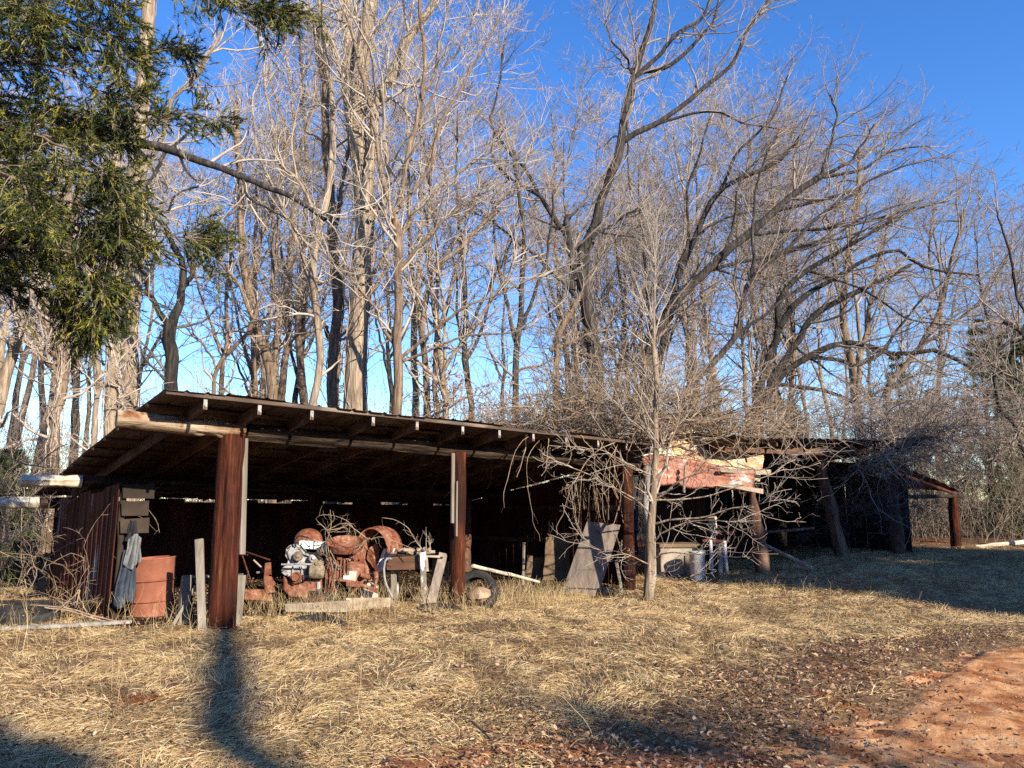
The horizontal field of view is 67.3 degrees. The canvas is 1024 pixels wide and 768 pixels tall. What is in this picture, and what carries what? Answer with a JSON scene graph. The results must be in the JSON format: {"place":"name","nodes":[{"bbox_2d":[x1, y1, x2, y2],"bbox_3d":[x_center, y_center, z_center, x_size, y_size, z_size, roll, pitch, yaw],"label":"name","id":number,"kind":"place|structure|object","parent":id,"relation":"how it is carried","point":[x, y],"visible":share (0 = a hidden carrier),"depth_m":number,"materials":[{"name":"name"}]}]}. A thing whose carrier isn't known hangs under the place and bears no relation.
{"place":"outdoors","nodes":[
{"label":"outdoors","id":0,"kind":"place"},
{"bbox_2d":[109,567,565,627],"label":"dirt floor","id":1,"kind":"structure","parent":0,"point":[406,593],"depth_m":14.04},
{"bbox_2d":[128,555,176,616],"bbox_3d":[-4.943,2.812,10.571,0.643,0.881,0.610,0,-9,0],"label":"oil drum","id":2,"kind":"object","parent":1,"relation":"on","point":[155,575],"visible":0.72,"depth_m":10.35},
{"bbox_2d":[171,573,245,625],"bbox_3d":[-4.023,2.922,10.358,0.878,0.754,1.194,2,-9,-14],"label":"wooden trestle","id":3,"kind":"object","parent":1,"relation":"on","point":[187,588],"visible":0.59,"depth_m":9.98,"materials":[{"name":"grey wood"}]},
{"bbox_2d":[281,528,364,601],"bbox_3d":[-2.875,2.812,11.925,1.225,1.104,1.028,0,-9,0],"label":"truck engine","id":4,"kind":"object","parent":1,"relation":"on","point":[300,565],"visible":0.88,"depth_m":11.56,"materials":[{"name":"metal"}]},
{"bbox_2d":[354,526,402,580],"bbox_3d":[-2.116,2.689,12.214,0.506,0.858,0.716,-4,-9,23],"label":"mudguard","id":5,"kind":"object","parent":4,"relation":"attached to","point":[370,558],"visible":0.66,"depth_m":12.26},
{"bbox_2d":[543,531,569,580],"bbox_3d":[0.923,3.601,16.052,0.560,1.049,0.020,0,-9,0],"label":"broken board","id":6,"kind":"object","parent":1,"relation":"on","point":[556,565],"visible":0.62,"depth_m":16.04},
{"bbox_2d":[0,501,1023,767],"bbox_3d":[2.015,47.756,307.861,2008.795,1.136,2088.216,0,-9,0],"label":"ground","id":7,"kind":"structure","parent":0,"point":[864,703],"depth_m":7.38,"materials":[{"name":"plant"}]},
{"bbox_2d":[0,445,48,584],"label":"pine tree","id":8,"kind":"object","parent":7,"relation":"on","point":[4,459],"visible":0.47,"depth_m":15.23,"materials":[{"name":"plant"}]},
{"bbox_2d":[0,602,61,625],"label":"tyre","id":9,"kind":"object","parent":7,"relation":"on","point":[44,614],"visible":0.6,"depth_m":9.84,"materials":[{"name":"rubber"}]},
{"bbox_2d":[0,386,91,591],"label":"undergrowth","id":10,"kind":"object","parent":7,"relation":"on","point":[8,534],"visible":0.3,"depth_m":14.24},
{"bbox_2d":[0,160,95,451],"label":"bare tree","id":11,"kind":"object","parent":7,"relation":"on","point":[8,365],"visible":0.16,"depth_m":17.20,"materials":[{"name":"beige plant"}]},
{"bbox_2d":[0,119,124,576],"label":"bare tree","id":12,"kind":"object","parent":7,"relation":"on","point":[59,371],"visible":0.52,"depth_m":16.66,"materials":[{"name":"beige plant"}]},
{"bbox_2d":[0,408,170,620],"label":"brush heap","id":13,"kind":"object","parent":7,"relation":"on","point":[19,444],"visible":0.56,"depth_m":12.59,"materials":[{"name":"plant"}]},
{"bbox_2d":[0,49,197,534],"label":"bare tree","id":14,"kind":"object","parent":7,"relation":"on","point":[52,383],"visible":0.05,"depth_m":25.23,"materials":[{"name":"beige plant"}]},
{"bbox_2d":[30,98,176,499],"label":"bare tree","id":15,"kind":"object","parent":7,"relation":"on","point":[114,395],"visible":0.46,"depth_m":17.62,"materials":[{"name":"beige plant"}]},
{"bbox_2d":[75,122,263,374],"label":"bare tree","id":16,"kind":"object","parent":7,"relation":"on","point":[156,341],"visible":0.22,"depth_m":28.80,"materials":[{"name":"beige plant"}]},
{"bbox_2d":[0,0,344,375],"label":"evergreen tree","id":17,"kind":"object","parent":7,"relation":"on","point":[42,239],"visible":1,"depth_m":8.01,"materials":[{"name":"green plant"}]},
{"bbox_2d":[105,181,239,499],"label":"bare tree","id":18,"kind":"object","parent":7,"relation":"on","point":[170,347],"visible":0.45,"depth_m":18.90,"materials":[{"name":"black plant"}]},
{"bbox_2d":[86,0,299,500],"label":"bare tree","id":19,"kind":"object","parent":7,"relation":"on","point":[148,13],"visible":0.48,"depth_m":20.68,"materials":[{"name":"beige plant"}]},
{"bbox_2d":[1,61,405,320],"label":"bare tree","id":20,"kind":"object","parent":7,"relation":"on","point":[175,150],"visible":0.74,"depth_m":17.42,"materials":[{"name":"brown plant"}]},
{"bbox_2d":[101,57,322,501],"bbox_3d":[-10.328,-3.442,26.634,6.235,18.654,9.220,-3,-9,21],"label":"bare tree","id":21,"kind":"object","parent":7,"relation":"on","point":[224,349],"visible":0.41,"depth_m":26.86,"materials":[{"name":"beige plant"}]},
{"bbox_2d":[156,162,291,501],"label":"bare tree","id":22,"kind":"object","parent":7,"relation":"on","point":[229,351],"visible":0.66,"depth_m":20.51,"materials":[{"name":"beige plant"}]},
{"bbox_2d":[157,58,345,502],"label":"bare tree","id":23,"kind":"object","parent":7,"relation":"on","point":[270,365],"visible":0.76,"depth_m":21.69,"materials":[{"name":"beige plant"}]},
{"bbox_2d":[149,120,353,502],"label":"bare tree","id":24,"kind":"object","parent":7,"relation":"on","point":[253,370],"visible":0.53,"depth_m":27.95,"materials":[{"name":"beige plant"}]},
{"bbox_2d":[161,157,354,394],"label":"bare tree","id":25,"kind":"object","parent":7,"relation":"on","point":[257,357],"visible":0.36,"depth_m":33.77,"materials":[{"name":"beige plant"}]},
{"bbox_2d":[153,56,374,397],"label":"bare tree","id":26,"kind":"object","parent":7,"relation":"on","point":[262,378],"visible":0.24,"depth_m":31.05,"materials":[{"name":"brown plant"}]},
{"bbox_2d":[189,0,376,499],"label":"bare tree","id":27,"kind":"object","parent":7,"relation":"on","point":[281,396],"visible":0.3,"depth_m":36.58,"materials":[{"name":"beige plant"}]},
{"bbox_2d":[214,0,384,405],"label":"bare tree","id":28,"kind":"object","parent":7,"relation":"on","point":[312,280],"visible":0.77,"depth_m":20.98,"materials":[{"name":"beige plant"}]},
{"bbox_2d":[216,85,392,502],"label":"bare tree","id":29,"kind":"object","parent":7,"relation":"on","point":[295,392],"visible":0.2,"depth_m":37.40,"materials":[{"name":"brown plant"}]},
{"bbox_2d":[0,338,627,552],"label":"undergrowth","id":30,"kind":"object","parent":7,"relation":"on","point":[186,499],"visible":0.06,"depth_m":24.27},
{"bbox_2d":[240,7,392,503],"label":"bare tree","id":31,"kind":"object","parent":7,"relation":"on","point":[335,338],"visible":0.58,"depth_m":22.22,"materials":[{"name":"beige plant"}]},
{"bbox_2d":[232,0,406,502],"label":"bare tree","id":32,"kind":"object","parent":7,"relation":"on","point":[293,256],"visible":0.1,"depth_m":42.91,"materials":[{"name":"brown plant"}]},
{"bbox_2d":[0,388,667,631],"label":"pole shed","id":33,"kind":"structure","parent":7,"relation":"on","point":[230,454],"depth_m":12.85,"materials":[{"name":"wood"}]},
{"bbox_2d":[642,455,755,491],"bbox_3d":[3.724,1.768,15.182,2.288,0.735,0.251,1,-9,-4],"label":"metal sheet","id":34,"kind":"object","parent":33,"relation":"attached to","point":[668,478],"visible":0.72,"depth_m":15.20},
{"bbox_2d":[277,113,414,503],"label":"bare tree","id":35,"kind":"object","parent":7,"relation":"on","point":[351,224],"visible":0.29,"depth_m":25.96,"materials":[{"name":"beige plant"}]},
{"bbox_2d":[204,0,495,500],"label":"bare tree","id":36,"kind":"object","parent":7,"relation":"on","point":[301,375],"visible":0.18,"depth_m":37.35,"materials":[{"name":"beige plant"}]},
{"bbox_2d":[268,0,458,374],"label":"bare tree","id":37,"kind":"object","parent":7,"relation":"on","point":[384,247],"visible":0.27,"depth_m":27.68,"materials":[{"name":"beige plant"}]},
{"bbox_2d":[280,5,502,410],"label":"bare tree","id":38,"kind":"object","parent":7,"relation":"on","point":[372,351],"visible":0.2,"depth_m":44.30,"materials":[{"name":"beige plant"}]},
{"bbox_2d":[317,119,476,413],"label":"bare tree","id":39,"kind":"object","parent":7,"relation":"on","point":[387,351],"visible":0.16,"depth_m":56.24,"materials":[{"name":"brown plant"}]},
{"bbox_2d":[324,0,499,415],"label":"bare tree","id":40,"kind":"object","parent":7,"relation":"on","point":[420,250],"visible":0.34,"depth_m":31.84,"materials":[{"name":"brown plant"}]},
{"bbox_2d":[386,552,442,603],"bbox_3d":[-1.537,3.100,12.224,0.920,0.910,0.979,0,-9,0],"label":"work table","id":41,"kind":"object","parent":7,"relation":"on","point":[401,561],"visible":0.69,"depth_m":11.91,"materials":[{"name":"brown wood"}]},
{"bbox_2d":[275,0,561,503],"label":"bare tree","id":42,"kind":"object","parent":7,"relation":"on","point":[355,378],"visible":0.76,"depth_m":21.27,"materials":[{"name":"beige plant"}]},
{"bbox_2d":[296,0,549,414],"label":"bare tree","id":43,"kind":"object","parent":7,"relation":"on","point":[414,351],"visible":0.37,"depth_m":28.93,"materials":[{"name":"brown plant"}]},
{"bbox_2d":[291,0,609,504],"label":"bare tree","id":44,"kind":"object","parent":7,"relation":"on","point":[397,333],"visible":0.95,"depth_m":19.93,"materials":[{"name":"beige plant"}]},
{"bbox_2d":[337,60,576,416],"bbox_3d":[-1.345,-1.768,20.541,6.411,13.297,3.578,0,-9,0],"label":"bare tree","id":45,"kind":"object","parent":7,"relation":"on","point":[423,319],"visible":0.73,"depth_m":20.61,"materials":[{"name":"beige plant"}]},
{"bbox_2d":[0,571,921,749],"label":"dry weeds","id":46,"kind":"object","parent":7,"relation":"on","point":[501,595],"visible":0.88,"depth_m":10.27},
{"bbox_2d":[379,0,552,504],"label":"bare tree","id":47,"kind":"object","parent":7,"relation":"on","point":[437,335],"visible":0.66,"depth_m":24.45,"materials":[{"name":"brown plant"}]},
{"bbox_2d":[382,196,554,504],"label":"bare tree","id":48,"kind":"object","parent":7,"relation":"on","point":[446,362],"visible":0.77,"depth_m":20.00,"materials":[{"name":"brown plant"}]},
{"bbox_2d":[373,48,570,417],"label":"bare tree","id":49,"kind":"object","parent":7,"relation":"on","point":[443,247],"visible":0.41,"depth_m":27.17,"materials":[{"name":"beige plant"}]},
{"bbox_2d":[381,55,581,499],"bbox_3d":[-0.956,-2.838,24.136,5.422,16.607,8.413,-4,-9,23],"label":"bare tree","id":50,"kind":"object","parent":7,"relation":"on","point":[464,299],"visible":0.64,"depth_m":24.37,"materials":[{"name":"brown plant"}]},
{"bbox_2d":[424,166,572,415],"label":"bare tree","id":51,"kind":"object","parent":7,"relation":"on","point":[504,357],"visible":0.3,"depth_m":56.40,"materials":[{"name":"beige plant"}]},
{"bbox_2d":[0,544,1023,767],"bbox_3d":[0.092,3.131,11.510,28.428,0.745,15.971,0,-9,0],"label":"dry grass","id":52,"kind":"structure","parent":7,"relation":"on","point":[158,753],"depth_m":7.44,"materials":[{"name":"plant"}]},
{"bbox_2d":[0,543,1023,767],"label":"fallen leaves","id":53,"kind":"object","parent":7,"relation":"on","point":[570,759],"visible":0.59,"depth_m":5.78,"materials":[{"name":"brown plant"}]},
{"bbox_2d":[435,94,620,489],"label":"bare tree","id":54,"kind":"object","parent":7,"relation":"on","point":[521,212],"visible":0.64,"depth_m":23.76,"materials":[{"name":"brown plant"}]},
{"bbox_2d":[450,36,662,410],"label":"bare tree","id":55,"kind":"object","parent":7,"relation":"on","point":[581,138],"visible":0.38,"depth_m":56.60,"materials":[{"name":"beige plant"}]},
{"bbox_2d":[527,268,627,480],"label":"bare tree","id":56,"kind":"object","parent":7,"relation":"on","point":[556,336],"visible":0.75,"depth_m":23.21,"materials":[{"name":"beige plant"}]},
{"bbox_2d":[473,85,685,413],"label":"bare tree","id":57,"kind":"object","parent":7,"relation":"on","point":[544,291],"visible":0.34,"depth_m":41.85,"materials":[{"name":"brown plant"}]},
{"bbox_2d":[502,183,668,372],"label":"bare tree","id":58,"kind":"object","parent":7,"relation":"on","point":[593,259],"visible":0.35,"depth_m":33.21,"materials":[{"name":"beige plant"}]},
{"bbox_2d":[493,81,682,434],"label":"bare tree","id":59,"kind":"object","parent":7,"relation":"on","point":[560,210],"visible":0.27,"depth_m":44.45,"materials":[{"name":"brown plant"}]},
{"bbox_2d":[562,521,619,595],"bbox_3d":[1.461,3.277,14.385,1.109,1.386,0.354,-3,-9,18],"label":"plywood sheet","id":60,"kind":"object","parent":7,"relation":"on","point":[599,536],"visible":0.85,"depth_m":14.39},
{"bbox_2d":[505,120,677,369],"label":"bare tree","id":61,"kind":"object","parent":7,"relation":"on","point":[596,303],"visible":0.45,"depth_m":34.09,"materials":[{"name":"brown plant"}]},
{"bbox_2d":[518,160,671,432],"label":"bare tree","id":62,"kind":"object","parent":7,"relation":"on","point":[576,314],"visible":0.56,"depth_m":27.26,"materials":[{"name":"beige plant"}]},
{"bbox_2d":[571,134,686,432],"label":"bare tree","id":63,"kind":"object","parent":7,"relation":"on","point":[632,278],"visible":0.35,"depth_m":34.61,"materials":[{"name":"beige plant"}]},
{"bbox_2d":[542,130,718,533],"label":"bare tree","id":64,"kind":"object","parent":7,"relation":"on","point":[624,318],"visible":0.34,"depth_m":32.70,"materials":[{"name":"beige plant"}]},
{"bbox_2d":[537,56,727,510],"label":"bare tree","id":65,"kind":"object","parent":7,"relation":"on","point":[594,114],"visible":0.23,"depth_m":53.56,"materials":[{"name":"brown plant"}]},
{"bbox_2d":[424,0,854,468],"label":"bare tree","id":66,"kind":"object","parent":7,"relation":"on","point":[636,71],"visible":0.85,"depth_m":24.82,"materials":[{"name":"brown plant"}]},
{"bbox_2d":[527,109,762,385],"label":"bare tree","id":67,"kind":"object","parent":7,"relation":"on","point":[645,270],"visible":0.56,"depth_m":28.98,"materials":[{"name":"brown plant"}]},
{"bbox_2d":[569,0,779,391],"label":"bare tree","id":68,"kind":"object","parent":7,"relation":"on","point":[688,168],"visible":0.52,"depth_m":34.31,"materials":[{"name":"brown plant"}]},
{"bbox_2d":[581,26,770,382],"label":"bare tree","id":69,"kind":"object","parent":7,"relation":"on","point":[664,137],"visible":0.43,"depth_m":42.07,"materials":[{"name":"brown plant"}]},
{"bbox_2d":[656,542,705,576],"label":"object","id":70,"kind":"object","parent":7,"relation":"on","point":[663,560],"visible":0.52,"depth_m":16.21,"materials":[{"name":"beige metal"}]},
{"bbox_2d":[622,211,746,412],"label":"bare tree","id":71,"kind":"object","parent":7,"relation":"on","point":[687,325],"visible":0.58,"depth_m":26.18,"materials":[{"name":"beige plant"}]},
{"bbox_2d":[532,134,854,600],"bbox_3d":[2.978,-0.325,13.811,5.292,8.799,3.084,0,-9,0],"label":"young tree","id":72,"kind":"object","parent":7,"relation":"on","point":[652,493],"visible":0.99,"depth_m":13.50,"materials":[{"name":"grey plant"}]},
{"bbox_2d":[592,82,797,408],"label":"bare tree","id":73,"kind":"object","parent":7,"relation":"on","point":[697,182],"visible":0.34,"depth_m":39.16,"materials":[{"name":"beige plant"}]},
{"bbox_2d":[637,190,758,407],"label":"bare tree","id":74,"kind":"object","parent":7,"relation":"on","point":[704,282],"visible":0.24,"depth_m":36.63,"materials":[{"name":"beige plant"}]},
{"bbox_2d":[601,14,872,531],"bbox_3d":[7.452,-3.652,25.222,9.324,18.275,4.551,-2,-9,12],"label":"bare tree","id":75,"kind":"object","parent":7,"relation":"on","point":[690,244],"visible":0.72,"depth_m":25.67,"materials":[{"name":"brown plant"}]},
{"bbox_2d":[639,55,844,510],"bbox_3d":[13.211,-5.065,39.246,11.618,24.506,8.894,6,-11,-37],"label":"bare tree","id":76,"kind":"object","parent":7,"relation":"on","point":[750,162],"visible":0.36,"depth_m":39.93,"materials":[{"name":"beige plant"}]},
{"bbox_2d":[691,152,814,437],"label":"bare tree","id":77,"kind":"object","parent":7,"relation":"on","point":[757,361],"visible":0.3,"depth_m":30.71,"materials":[{"name":"beige plant"}]},
{"bbox_2d":[585,432,939,573],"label":"plank barn","id":78,"kind":"structure","parent":7,"relation":"on","point":[699,507],"depth_m":18.64,"materials":[{"name":"wood"}]},
{"bbox_2d":[405,270,893,538],"bbox_3d":[2.782,0.384,16.436,11.388,5.502,7.083,3,-9,-16],"label":"vine tangle","id":79,"kind":"object","parent":78,"relation":"on","point":[572,420],"visible":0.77,"depth_m":15.41,"materials":[{"name":"plant"}]},
{"bbox_2d":[642,426,763,481],"bbox_3d":[3.959,1.368,15.816,2.806,1.279,0.824,1,-9,-7],"label":"metal sheet","id":80,"kind":"object","parent":78,"relation":"on","point":[716,459],"visible":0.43,"depth_m":15.72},
{"bbox_2d":[745,405,973,557],"bbox_3d":[7.962,2.484,17.815,4.419,3.959,4.509,7,-11,-39],"label":"vine tangle","id":81,"kind":"object","parent":78,"relation":"attached to","point":[883,500],"visible":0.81,"depth_m":17.24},
{"bbox_2d":[711,211,833,437],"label":"bare tree","id":82,"kind":"object","parent":7,"relation":"on","point":[790,323],"visible":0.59,"depth_m":24.46,"materials":[{"name":"beige plant"}]},
{"bbox_2d":[662,108,886,437],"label":"bare tree","id":83,"kind":"object","parent":7,"relation":"on","point":[773,291],"visible":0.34,"depth_m":29.38,"materials":[{"name":"brown plant"}]},
{"bbox_2d":[705,214,861,526],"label":"bare tree","id":84,"kind":"object","parent":7,"relation":"on","point":[782,308],"visible":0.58,"depth_m":24.21,"materials":[{"name":"brown plant"}]},
{"bbox_2d":[675,51,901,418],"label":"bare tree","id":85,"kind":"object","parent":7,"relation":"on","point":[745,332],"visible":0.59,"depth_m":28.86,"materials":[{"name":"brown plant"}]},
{"bbox_2d":[688,89,891,435],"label":"bare tree","id":86,"kind":"object","parent":7,"relation":"on","point":[763,350],"visible":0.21,"depth_m":34.75,"materials":[{"name":"brown plant"}]},
{"bbox_2d":[753,152,869,461],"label":"bare tree","id":87,"kind":"object","parent":7,"relation":"on","point":[819,361],"visible":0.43,"depth_m":27.82,"materials":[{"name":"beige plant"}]},
{"bbox_2d":[618,23,1013,553],"bbox_3d":[9.474,-3.134,23.897,12.311,16.965,5.372,0,-9,0],"label":"bare tree","id":88,"kind":"object","parent":7,"relation":"on","point":[677,298],"visible":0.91,"depth_m":24.49,"materials":[{"name":"brown plant"}]},
{"bbox_2d":[682,91,972,402],"bbox_3d":[9.296,-1.984,23.087,9.677,14.249,4.647,0,-9,0],"label":"bare tree","id":89,"kind":"object","parent":7,"relation":"on","point":[740,315],"visible":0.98,"depth_m":23.25,"materials":[{"name":"brown plant"}]},
{"bbox_2d":[748,89,957,457],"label":"bare tree","id":90,"kind":"object","parent":7,"relation":"on","point":[858,326],"visible":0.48,"depth_m":28.08,"materials":[{"name":"brown plant"}]},
{"bbox_2d":[779,114,975,460],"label":"bare tree","id":91,"kind":"object","parent":7,"relation":"on","point":[869,318],"visible":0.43,"depth_m":28.80,"materials":[{"name":"beige plant"}]},
{"bbox_2d":[734,174,1023,435],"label":"bare tree","id":92,"kind":"object","parent":7,"relation":"on","point":[780,322],"visible":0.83,"depth_m":23.39,"materials":[{"name":"black plant"}]},
{"bbox_2d":[798,461,963,548],"bbox_3d":[9.297,3.266,20.131,2.677,2.639,3.613,5,-10,-28],"label":"lean to shelter","id":93,"kind":"object","parent":7,"relation":"on","point":[956,541],"visible":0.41,"depth_m":19.06,"materials":[{"name":"brown wood"}]},
{"bbox_2d":[742,307,1023,553],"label":"vine tangle","id":94,"kind":"object","parent":7,"relation":"on","point":[931,413],"visible":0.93,"depth_m":17.89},
{"bbox_2d":[810,358,1023,542],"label":"undergrowth","id":95,"kind":"object","parent":7,"relation":"on","point":[975,498],"visible":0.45,"depth_m":23.13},
{"bbox_2d":[841,148,1023,520],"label":"bare tree","id":96,"kind":"object","parent":7,"relation":"on","point":[941,273],"visible":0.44,"depth_m":39.01,"materials":[{"name":"beige plant"}]},
{"bbox_2d":[869,146,1023,462],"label":"bare tree","id":97,"kind":"object","parent":7,"relation":"on","point":[960,222],"visible":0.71,"depth_m":27.84,"materials":[{"name":"beige plant"}]},
{"bbox_2d":[890,142,1023,543],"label":"bare tree","id":98,"kind":"object","parent":7,"relation":"on","point":[1012,325],"visible":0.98,"depth_m":19.98,"materials":[{"name":"brown plant"}]},
{"bbox_2d":[937,313,1023,535],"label":"evergreen tree","id":99,"kind":"object","parent":7,"relation":"on","point":[983,342],"visible":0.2,"depth_m":25.89,"materials":[{"name":"green plant"}]},
{"bbox_2d":[941,182,1023,532],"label":"bare tree","id":100,"kind":"object","parent":7,"relation":"on","point":[993,301],"visible":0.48,"depth_m":29.62,"materials":[{"name":"brown plant"}]},
{"bbox_2d":[943,185,1023,520],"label":"bare tree","id":101,"kind":"object","parent":7,"relation":"on","point":[993,264],"visible":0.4,"depth_m":39.83,"materials":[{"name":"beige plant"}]},
{"bbox_2d":[967,324,1023,536],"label":"evergreen tree","id":102,"kind":"object","parent":7,"relation":"on","point":[1018,348],"visible":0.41,"depth_m":24.29,"materials":[{"name":"green plant"}]},
{"bbox_2d":[0,0,1023,500],"label":"sky","id":103,"kind":"structure","parent":0,"point":[971,52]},
{"bbox_2d":[359,738,1023,767],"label":"ground clay","id":104,"kind":"structure","parent":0,"point":[1009,760],"depth_m":4.76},
{"bbox_2d":[767,645,1023,767],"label":"dirt road","id":105,"kind":"structure","parent":0,"point":[985,718],"depth_m":5.58,"materials":[{"name":"red soil"}]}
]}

